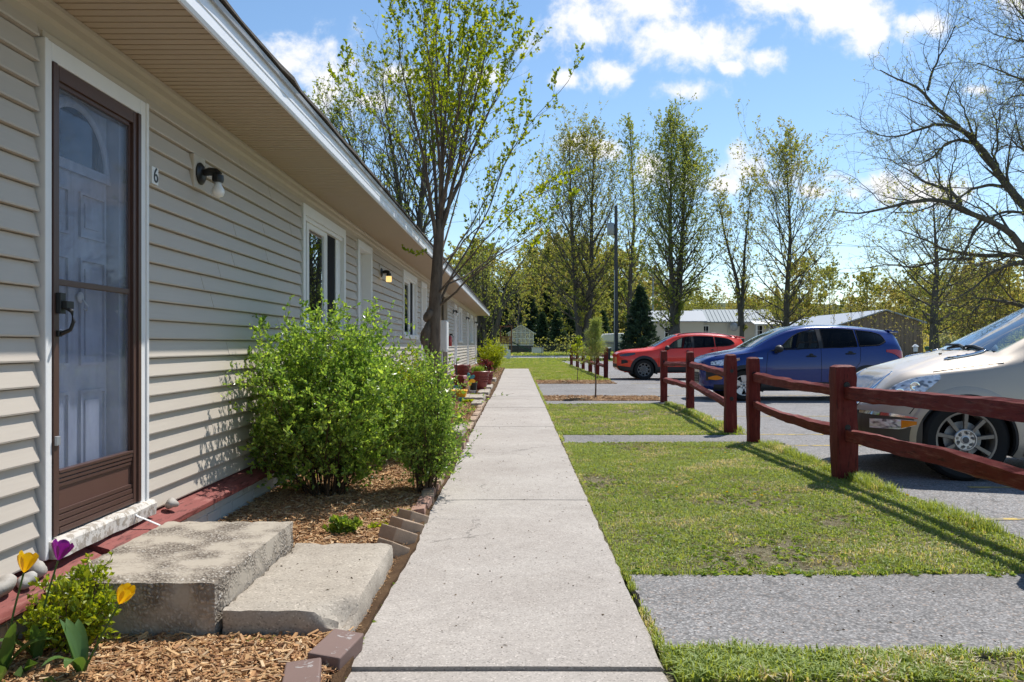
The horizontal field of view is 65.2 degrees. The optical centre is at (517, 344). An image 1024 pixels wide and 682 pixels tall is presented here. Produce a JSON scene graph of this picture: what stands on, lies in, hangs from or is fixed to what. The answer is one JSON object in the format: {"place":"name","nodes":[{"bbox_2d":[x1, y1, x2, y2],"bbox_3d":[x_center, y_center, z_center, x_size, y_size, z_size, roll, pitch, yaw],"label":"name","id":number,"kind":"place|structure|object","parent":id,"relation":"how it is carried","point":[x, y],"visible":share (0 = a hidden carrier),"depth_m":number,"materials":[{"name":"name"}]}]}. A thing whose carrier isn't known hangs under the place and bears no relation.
{"place":"outdoors","nodes":[
{"label":"outdoors","id":0,"kind":"place"},
{"bbox_2d":[148,367,504,681],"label":"flower bed","id":1,"kind":"object","parent":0,"point":[345,671],"visible":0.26,"depth_m":3.96,"materials":[{"name":"soil"}]},
{"bbox_2d":[0,550,58,669],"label":"tulip","id":2,"kind":"object","parent":1,"relation":"on","point":[26,561],"visible":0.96,"depth_m":2.84,"materials":[{"name":"yellow plant"}]},
{"bbox_2d":[0,539,73,660],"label":"tulip","id":3,"kind":"object","parent":1,"relation":"on","point":[62,548],"visible":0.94,"depth_m":2.93,"materials":[{"name":"purple plant"}]},
{"bbox_2d":[16,551,126,652],"bbox_3d":[-1.679,0.992,3.070,0.344,0.381,0.403,0,0,0],"label":"bush","id":4,"kind":"object","parent":1,"relation":"on","point":[81,603],"visible":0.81,"depth_m":3.02,"materials":[{"name":"green plant"}]},
{"bbox_2d":[46,521,292,635],"bbox_3d":[-1.550,1.090,3.765,0.696,0.289,1.139,0,0,0],"label":"concrete step","id":5,"kind":"object","parent":1,"relation":"on","point":[194,577],"visible":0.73,"depth_m":3.43,"materials":[{"name":"grey concrete"}]},
{"bbox_2d":[0,626,353,681],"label":"wood chips","id":6,"kind":"object","parent":1,"relation":"on","point":[139,657],"visible":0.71,"depth_m":2.93,"materials":[{"name":"brown wood"}]},
{"bbox_2d":[0,583,135,681],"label":"tulip","id":7,"kind":"object","parent":6,"relation":"on","point":[77,638],"depth_m":2.84,"materials":[{"name":"green plant"}]},
{"bbox_2d":[282,658,321,681],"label":"edging brick","id":8,"kind":"object","parent":1,"relation":"on","point":[308,670],"visible":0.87,"depth_m":2.77,"materials":[{"name":"brick"}]},
{"bbox_2d":[222,543,392,636],"bbox_3d":[-0.933,1.152,3.776,0.548,0.184,1.118,0,0,0],"label":"concrete step","id":9,"kind":"object","parent":1,"relation":"on","point":[307,603],"visible":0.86,"depth_m":3.47,"materials":[{"name":"grey concrete"}]},
{"bbox_2d":[216,458,424,555],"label":"wood chips","id":10,"kind":"object","parent":1,"relation":"on","point":[298,507],"visible":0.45,"depth_m":5.71,"materials":[{"name":"brown wood"}]},
{"bbox_2d":[221,281,441,497],"bbox_3d":[-1.546,0.352,6.273,1.906,1.703,1.967,0,0,0],"label":"bush","id":11,"kind":"object","parent":1,"relation":"on","point":[331,428],"visible":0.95,"depth_m":5.92,"materials":[{"name":"green plant"}]},
{"bbox_2d":[307,629,363,670],"bbox_3d":[-0.685,1.158,3.020,0.125,0.070,0.255,6,1,9],"label":"edging brick","id":12,"kind":"object","parent":1,"relation":"on","point":[339,649],"visible":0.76,"depth_m":2.98,"materials":[{"name":"brown brick"}]},
{"bbox_2d":[322,514,363,535],"bbox_3d":[-1.077,1.130,4.941,0.256,0.188,0.183,0,0,-18],"label":"plant","id":13,"kind":"object","parent":1,"relation":"on","point":[342,524],"visible":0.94,"depth_m":4.91,"materials":[{"name":"green plant"}]},
{"bbox_2d":[377,537,409,557],"bbox_3d":[-0.700,1.145,4.470,0.100,0.080,0.200,9,-20,28],"label":"edging brick","id":14,"kind":"object","parent":1,"relation":"on","point":[399,550],"visible":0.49,"depth_m":4.42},
{"bbox_2d":[378,523,417,544],"bbox_3d":[-0.705,1.125,4.720,0.120,0.080,0.220,7,-18,32],"label":"edging brick","id":15,"kind":"object","parent":1,"relation":"on","point":[395,534],"visible":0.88,"depth_m":4.65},
{"bbox_2d":[388,516,423,533],"bbox_3d":[-0.700,1.140,5.020,0.110,0.080,0.210,7,-16,36],"label":"edging brick","id":16,"kind":"object","parent":1,"relation":"on","point":[406,525],"visible":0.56,"depth_m":4.96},
{"bbox_2d":[374,337,444,456],"bbox_3d":[-1.200,0.550,8.162,1.118,1.291,1.786,0,0,-23],"label":"bush","id":17,"kind":"object","parent":1,"relation":"on","point":[410,361],"visible":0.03,"depth_m":8.13,"materials":[{"name":"green plant"}]},
{"bbox_2d":[397,508,428,523],"bbox_3d":[-0.695,1.150,5.320,0.110,0.075,0.210,5,-18,30],"label":"edging brick","id":18,"kind":"object","parent":1,"relation":"on","point":[411,515],"visible":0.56,"depth_m":5.25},
{"bbox_2d":[373,322,512,492],"bbox_3d":[-0.685,0.493,6.337,0.966,1.381,1.304,0,0,-19],"label":"bush","id":19,"kind":"object","parent":1,"relation":"on","point":[429,456],"visible":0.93,"depth_m":6.18,"materials":[{"name":"green plant"}]},
{"bbox_2d":[477,389,490,394],"bbox_3d":[-0.799,1.156,19.200,0.270,0.138,1.511,0,0,0],"label":"kerb stone","id":20,"kind":"object","parent":1,"relation":"on","point":[486,391],"visible":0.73,"depth_m":18.66,"materials":[{"name":"stone"}]},
{"bbox_2d":[468,371,489,389],"bbox_3d":[-0.950,0.875,19.800,0.541,0.450,0.541,0,0,0],"label":"flower pot","id":21,"kind":"object","parent":20,"relation":"on","point":[482,380],"visible":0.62,"depth_m":19.60,"materials":[{"name":"ceramic"}]},
{"bbox_2d":[470,335,508,371],"bbox_3d":[-1.211,0.434,34.190,1.692,1.735,2.426,0,0,0],"label":"bush","id":22,"kind":"object","parent":1,"relation":"on","point":[495,355],"visible":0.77,"depth_m":33.68,"materials":[{"name":"green plant"}]},
{"bbox_2d":[345,369,667,681],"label":"sidewalk","id":23,"kind":"structure","parent":0,"point":[524,597],"depth_m":3.99,"materials":[{"name":"concrete"}]},
{"bbox_2d":[498,363,578,368],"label":"grass","id":24,"kind":"structure","parent":0,"point":[523,366],"depth_m":44.10,"materials":[{"name":"plant"}]},
{"bbox_2d":[504,356,612,357],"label":"road","id":25,"kind":"structure","parent":0,"point":[544,356],"depth_m":83.34,"materials":[{"name":"grey asphalt"}]},
{"bbox_2d":[694,173,762,342],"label":"maple tree","id":26,"kind":"object","parent":25,"relation":"on","point":[741,304],"visible":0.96,"depth_m":73.87,"materials":[{"name":"green plant"}]},
{"bbox_2d":[711,99,858,347],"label":"maple tree","id":27,"kind":"object","parent":25,"relation":"on","point":[787,173],"visible":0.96,"depth_m":73.68,"materials":[{"name":"green plant"}]},
{"bbox_2d":[780,309,926,355],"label":"barn","id":28,"kind":"structure","parent":25,"relation":"on","point":[909,337],"depth_m":80.00,"materials":[{"name":"metal"}]},
{"bbox_2d":[505,355,611,355],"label":"lawn ground","id":29,"kind":"structure","parent":0,"point":[538,355],"depth_m":91.54,"materials":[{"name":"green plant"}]},
{"bbox_2d":[487,258,549,344],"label":"maple tree","id":30,"kind":"object","parent":29,"relation":"on","point":[518,313],"visible":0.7,"depth_m":117.76,"materials":[{"name":"green plant"}]},
{"bbox_2d":[530,310,550,351],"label":"spruce tree","id":31,"kind":"object","parent":29,"relation":"on","point":[542,327],"visible":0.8,"depth_m":127.39,"materials":[{"name":"green plant"}]},
{"bbox_2d":[543,311,570,351],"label":"spruce tree","id":32,"kind":"object","parent":29,"relation":"on","point":[557,326],"visible":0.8,"depth_m":125.47,"materials":[{"name":"green plant"}]},
{"bbox_2d":[558,306,576,349],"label":"spruce tree","id":33,"kind":"object","parent":29,"relation":"on","point":[571,322],"visible":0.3,"depth_m":130.52,"materials":[{"name":"green plant"}]},
{"bbox_2d":[598,112,663,344],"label":"maple tree","id":34,"kind":"object","parent":29,"relation":"on","point":[629,123],"visible":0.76,"depth_m":92.81,"materials":[{"name":"green plant"}]},
{"bbox_2d":[608,91,742,347],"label":"maple tree","id":35,"kind":"object","parent":29,"relation":"on","point":[677,285],"visible":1,"depth_m":73.41,"materials":[{"name":"green plant"}]},
{"bbox_2d":[529,368,609,379],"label":"grass","id":36,"kind":"structure","parent":0,"point":[551,374],"depth_m":31.69,"materials":[{"name":"plant"}]},
{"bbox_2d":[543,394,659,400],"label":"wood chips","id":37,"kind":"object","parent":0,"point":[599,397],"visible":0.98,"depth_m":17.94,"materials":[{"name":"brown wood"}]},
{"bbox_2d":[577,316,609,396],"bbox_3d":[1.730,0.247,18.296,0.894,1.947,0.716,0,0,0],"label":"pine sapling","id":38,"kind":"object","parent":37,"relation":"on","point":[595,329],"visible":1,"depth_m":18.20,"materials":[{"name":"green plant"}]},
{"bbox_2d":[536,384,668,396],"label":"path","id":39,"kind":"structure","parent":0,"point":[589,389],"depth_m":21.74,"materials":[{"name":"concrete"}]},
{"bbox_2d":[543,401,683,404],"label":"path","id":40,"kind":"structure","parent":0,"point":[592,402],"depth_m":16.82,"materials":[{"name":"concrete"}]},
{"bbox_2d":[566,449,672,667],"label":"grass","id":41,"kind":"structure","parent":0,"point":[580,476],"depth_m":4.37,"materials":[{"name":"green plant"}]},
{"bbox_2d":[227,0,1023,309],"label":"sky","id":42,"kind":"structure","parent":0,"point":[798,61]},
{"bbox_2d":[547,403,746,434],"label":"lawn ground","id":43,"kind":"structure","parent":0,"point":[616,418],"depth_m":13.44,"materials":[{"name":"plant"}]},
{"bbox_2d":[660,350,736,432],"bbox_3d":[3.075,0.691,13.995,0.265,1.138,6.047,0,0,2],"label":"split rail fence","id":44,"kind":"object","parent":43,"relation":"on","point":[728,373],"visible":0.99,"depth_m":12.57,"materials":[{"name":"red wood"}]},
{"bbox_2d":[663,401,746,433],"bbox_3d":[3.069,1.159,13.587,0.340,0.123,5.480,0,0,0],"label":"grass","id":45,"kind":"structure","parent":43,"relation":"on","point":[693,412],"depth_m":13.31,"materials":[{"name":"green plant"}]},
{"bbox_2d":[560,435,784,444],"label":"path","id":46,"kind":"structure","parent":0,"point":[643,438],"depth_m":10.36,"materials":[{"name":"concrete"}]},
{"bbox_2d":[594,350,923,658],"bbox_3d":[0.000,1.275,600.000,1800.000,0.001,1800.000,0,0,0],"label":"ground","id":47,"kind":"structure","parent":0,"point":[637,606],"depth_m":3.90,"materials":[{"name":"brown soil"}]},
{"bbox_2d":[0,0,489,647],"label":"apartment building","id":48,"kind":"structure","parent":47,"relation":"on","point":[132,300],"depth_m":4.21,"materials":[{"name":"plastic"}]},
{"bbox_2d":[0,573,16,597],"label":"ledge stone","id":49,"kind":"object","parent":48,"relation":"on","point":[8,582],"visible":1,"depth_m":3.04,"materials":[{"name":"white stone"}]},
{"bbox_2d":[59,89,124,468],"bbox_3d":[-2.105,-0.200,3.829,0.100,2.080,0.851,0,0,0],"label":"entry door","id":50,"kind":"structure","parent":48,"relation":"in","point":[91,143],"depth_m":3.96,"materials":[{"name":"grey paint"}]},
{"bbox_2d":[52,61,140,536],"bbox_3d":[-1.976,-0.196,3.835,0.118,2.044,0.801,0,0,0],"label":"storm door","id":51,"kind":"structure","parent":48,"relation":"in","point":[84,492],"depth_m":3.90,"materials":[{"name":"brown metal"}]},
{"bbox_2d":[189,153,224,197],"bbox_3d":[-1.937,-1.054,5.030,0.187,0.263,0.180,0,0,0],"label":"wall lamp","id":52,"kind":"object","parent":48,"relation":"attached to","point":[199,172],"visible":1,"depth_m":5.00,"materials":[{"name":"black metal"}]},
{"bbox_2d":[298,202,345,334],"bbox_3d":[-2.032,-0.720,8.390,0.122,1.220,1.880,0,0,0],"label":"window","id":53,"kind":"structure","parent":48,"relation":"in","point":[323,242],"depth_m":8.34,"materials":[{"name":"white glass"}]},
{"bbox_2d":[355,239,372,353],"bbox_3d":[-2.063,-0.205,10.535,0.214,2.250,0.970,0,0,0],"label":"entry door","id":54,"kind":"structure","parent":48,"relation":"in","point":[364,285],"depth_m":10.94,"materials":[{"name":"metal"}]},
{"bbox_2d":[402,269,418,338],"bbox_3d":[-2.032,-0.720,15.000,0.122,1.220,1.940,0,0,0],"label":"window","id":55,"kind":"structure","parent":48,"relation":"in","point":[409,284],"depth_m":15.11,"materials":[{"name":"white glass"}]},
{"bbox_2d":[420,281,426,360],"bbox_3d":[-2.063,-0.205,17.175,0.214,2.250,0.950,0,0,0],"label":"entry door","id":56,"kind":"structure","parent":48,"relation":"in","point":[423,288],"depth_m":17.57,"materials":[{"name":"metal"}]},
{"bbox_2d":[440,320,448,377],"bbox_3d":[-1.885,0.220,20.200,0.250,1.660,0.560,0,0,0],"label":"meter box","id":57,"kind":"object","parent":48,"relation":"on","point":[444,343],"visible":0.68,"depth_m":19.92,"materials":[{"name":"white plastic"}]},
{"bbox_2d":[303,4,495,241],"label":"maple tree","id":58,"kind":"object","parent":47,"relation":"on","point":[400,192],"visible":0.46,"depth_m":46.64,"materials":[{"name":"green plant"}]},
{"bbox_2d":[327,0,588,411],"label":"tree","id":59,"kind":"object","parent":47,"relation":"on","point":[431,331],"visible":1,"depth_m":10.78,"materials":[{"name":"green plant"}]},
{"bbox_2d":[444,250,519,334],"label":"woodland tree","id":60,"kind":"object","parent":47,"relation":"on","point":[465,272],"visible":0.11,"depth_m":140.19,"materials":[{"name":"green plant"}]},
{"bbox_2d":[488,275,531,346],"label":"spruce tree","id":61,"kind":"object","parent":47,"relation":"on","point":[507,330],"visible":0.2,"depth_m":143.72,"materials":[{"name":"green plant"}]},
{"bbox_2d":[515,296,541,344],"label":"spruce tree","id":62,"kind":"object","parent":47,"relation":"on","point":[531,323],"visible":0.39,"depth_m":139.31,"materials":[{"name":"green plant"}]},
{"bbox_2d":[511,232,571,330],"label":"woodland tree","id":63,"kind":"object","parent":47,"relation":"on","point":[547,253],"visible":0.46,"depth_m":144.95,"materials":[{"name":"green plant"}]},
{"bbox_2d":[487,329,624,351],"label":"undergrowth","id":64,"kind":"object","parent":47,"relation":"on","point":[525,342],"visible":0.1,"depth_m":122.73,"materials":[{"name":"green plant"}]},
{"bbox_2d":[447,228,514,324],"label":"woodland tree","id":65,"kind":"object","parent":64,"relation":"on","point":[457,254],"visible":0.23,"depth_m":147.94,"materials":[{"name":"green plant"}]},
{"bbox_2d":[551,233,620,328],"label":"woodland tree","id":66,"kind":"object","parent":47,"relation":"on","point":[569,293],"visible":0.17,"depth_m":140.48,"materials":[{"name":"green plant"}]},
{"bbox_2d":[510,100,663,351],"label":"maple tree","id":67,"kind":"object","parent":47,"relation":"on","point":[579,299],"visible":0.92,"depth_m":92.58,"materials":[{"name":"green plant"}]},
{"bbox_2d":[563,280,623,330],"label":"woodland tree","id":68,"kind":"object","parent":47,"relation":"on","point":[608,305],"visible":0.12,"depth_m":141.45,"materials":[{"name":"green plant"}]},
{"bbox_2d":[570,270,650,332],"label":"woodland tree","id":69,"kind":"object","parent":47,"relation":"on","point":[611,295],"visible":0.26,"depth_m":160.31,"materials":[{"name":"green plant"}]},
{"bbox_2d":[593,236,648,331],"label":"woodland tree","id":70,"kind":"object","parent":47,"relation":"on","point":[626,266],"visible":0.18,"depth_m":161.52,"materials":[{"name":"green plant"}]},
{"bbox_2d":[604,240,655,331],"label":"woodland tree","id":71,"kind":"object","parent":47,"relation":"on","point":[635,269],"visible":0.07,"depth_m":166.84,"materials":[{"name":"green plant"}]},
{"bbox_2d":[685,289,725,309],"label":"woodland tree","id":72,"kind":"object","parent":47,"relation":"on","point":[702,299],"visible":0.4,"depth_m":156.86,"materials":[{"name":"green plant"}]},
{"bbox_2d":[650,309,782,346],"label":"mobile home","id":73,"kind":"object","parent":47,"relation":"on","point":[716,321],"visible":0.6,"depth_m":84.00,"materials":[{"name":"beige metal"}]},
{"bbox_2d":[770,250,827,321],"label":"woodland tree","id":74,"kind":"object","parent":47,"relation":"on","point":[796,273],"visible":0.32,"depth_m":154.38,"materials":[{"name":"green plant"}]},
{"bbox_2d":[801,254,849,315],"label":"woodland tree","id":75,"kind":"object","parent":47,"relation":"on","point":[833,287],"visible":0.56,"depth_m":149.35,"materials":[{"name":"green plant"}]},
{"bbox_2d":[837,260,886,312],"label":"woodland tree","id":76,"kind":"object","parent":47,"relation":"on","point":[864,279],"visible":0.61,"depth_m":153.02,"materials":[{"name":"green plant"}]},
{"bbox_2d":[879,288,924,324],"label":"woodland tree","id":77,"kind":"object","parent":47,"relation":"on","point":[901,301],"visible":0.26,"depth_m":158.71,"materials":[{"name":"green plant"}]},
{"bbox_2d":[889,254,930,324],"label":"woodland tree","id":78,"kind":"object","parent":47,"relation":"on","point":[918,277],"visible":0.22,"depth_m":161.90,"materials":[{"name":"green plant"}]},
{"bbox_2d":[802,0,1023,350],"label":"willow tree","id":79,"kind":"object","parent":47,"relation":"on","point":[993,164],"visible":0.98,"depth_m":29.92,"materials":[{"name":"brown plant"}]},
{"bbox_2d":[914,269,956,334],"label":"woodland tree","id":80,"kind":"object","parent":47,"relation":"on","point":[928,295],"visible":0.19,"depth_m":134.86,"materials":[{"name":"green plant"}]},
{"bbox_2d":[927,265,994,339],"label":"woodland tree","id":81,"kind":"object","parent":47,"relation":"on","point":[959,303],"visible":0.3,"depth_m":99.21,"materials":[{"name":"green plant"}]},
{"bbox_2d":[922,327,1023,351],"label":"undergrowth","id":82,"kind":"object","parent":47,"relation":"on","point":[1014,337],"visible":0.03,"depth_m":104.44,"materials":[{"name":"green plant"}]},
{"bbox_2d":[952,276,996,334],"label":"woodland tree","id":83,"kind":"object","parent":47,"relation":"on","point":[972,327],"visible":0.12,"depth_m":104.29,"materials":[{"name":"green plant"}]},
{"bbox_2d":[964,257,1023,346],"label":"woodland tree","id":84,"kind":"object","parent":47,"relation":"on","point":[1003,291],"visible":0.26,"depth_m":105.88,"materials":[{"name":"green plant"}]},
{"bbox_2d":[561,441,1023,585],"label":"lawn ground","id":85,"kind":"structure","parent":0,"point":[762,549],"depth_m":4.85,"materials":[{"name":"green plant"}]},
{"bbox_2d":[628,566,888,576],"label":"grass","id":86,"kind":"structure","parent":85,"relation":"on","point":[652,573],"depth_m":4.23,"materials":[{"name":"green plant"}]},
{"bbox_2d":[548,403,1023,681],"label":"weeds","id":87,"kind":"object","parent":85,"relation":"on","point":[798,551],"visible":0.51,"depth_m":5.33,"materials":[{"name":"green plant"}]},
{"bbox_2d":[746,357,1023,490],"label":"split rail fence","id":88,"kind":"object","parent":85,"relation":"on","point":[846,394],"visible":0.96,"depth_m":6.75,"materials":[{"name":"red wood"}]},
{"bbox_2d":[758,439,1023,548],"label":"grass","id":89,"kind":"structure","parent":85,"relation":"on","point":[976,521],"depth_m":5.94,"materials":[{"name":"green plant"}]},
{"bbox_2d":[563,361,1023,537],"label":"parking lot","id":90,"kind":"structure","parent":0,"point":[910,475],"depth_m":8.76,"materials":[{"name":"grey asphalt"}]},
{"bbox_2d":[612,332,744,379],"bbox_3d":[5.818,0.393,28.978,4.644,1.689,2.292,0,0,0],"label":"suv car","id":91,"kind":"object","parent":90,"relation":"on","point":[642,363],"visible":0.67,"depth_m":28.14,"materials":[{"name":"red paint"}]},
{"bbox_2d":[694,323,902,400],"bbox_3d":[6.319,0.374,18.398,4.541,1.727,2.286,0,0,0],"label":"suv car","id":92,"kind":"object","parent":90,"relation":"on","point":[813,353],"visible":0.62,"depth_m":17.55,"materials":[{"name":"blue paint"}]},
{"bbox_2d":[829,308,1023,480],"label":"suv car","id":93,"kind":"object","parent":90,"relation":"on","point":[977,363],"visible":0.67,"depth_m":7.32,"materials":[{"name":"beige paint"}]},
{"bbox_2d":[628,573,1023,659],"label":"path","id":94,"kind":"structure","parent":0,"point":[811,611],"depth_m":3.66,"materials":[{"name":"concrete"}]},
{"bbox_2d":[659,657,1023,681],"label":"lawn ground","id":95,"kind":"structure","parent":0,"point":[670,677],"depth_m":3.03,"materials":[{"name":"green plant"}]},
{"bbox_2d":[620,567,673,669],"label":"grass","id":96,"kind":"structure","parent":95,"relation":"on","point":[633,588],"depth_m":3.46,"materials":[{"name":"green plant"}]},
{"bbox_2d":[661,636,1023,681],"bbox_3d":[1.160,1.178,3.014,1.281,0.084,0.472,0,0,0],"label":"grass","id":97,"kind":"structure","parent":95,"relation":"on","point":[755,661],"depth_m":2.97,"materials":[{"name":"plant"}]},
{"bbox_2d":[982,647,1023,678],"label":"grass","id":98,"kind":"structure","parent":95,"relation":"on","point":[1017,657],"depth_m":3.05,"materials":[{"name":"plant"}]},
{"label":"lawn ground","id":99,"kind":"structure","parent":0,"visible":0},
{"bbox_2d":[450,236,558,362],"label":"multistem tree","id":100,"kind":"object","parent":99,"relation":"on","point":[482,332],"visible":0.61,"depth_m":49.49,"materials":[{"name":"green plant"}]},
{"bbox_2d":[501,357,567,363],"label":"grass","id":101,"kind":"structure","parent":99,"relation":"on","point":[534,360],"depth_m":57.81,"materials":[{"name":"plant"}]},
{"bbox_2d":[570,346,607,377],"bbox_3d":[3.198,0.661,38.102,0.224,1.198,18.960,0,0,0],"label":"split rail fence","id":102,"kind":"object","parent":99,"relation":"on","point":[598,365],"visible":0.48,"depth_m":31.93,"materials":[{"name":"red wood"}]},
{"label":"mulch bed","id":103,"kind":"structure","parent":0,"visible":0},
{"bbox_2d":[536,379,616,383],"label":"wood chips","id":104,"kind":"object","parent":103,"relation":"on","point":[583,381],"visible":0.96,"depth_m":25.72,"materials":[{"name":"brown wood"}]},
{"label":"lawn ground","id":105,"kind":"structure","parent":0,"visible":0},
{"bbox_2d":[607,204,617,351],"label":"utility pole","id":106,"kind":"object","parent":105,"relation":"on","point":[612,229],"visible":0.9,"depth_m":66.85,"materials":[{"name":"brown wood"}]},
{"bbox_2d":[617,285,659,350],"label":"spruce tree","id":107,"kind":"object","parent":105,"relation":"on","point":[640,314],"visible":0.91,"depth_m":63.60,"materials":[{"name":"green plant"}]},
{"bbox_2d":[825,166,1023,350],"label":"maple tree","id":108,"kind":"object","parent":105,"relation":"on","point":[932,332],"visible":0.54,"depth_m":61.88,"materials":[{"name":"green plant"}]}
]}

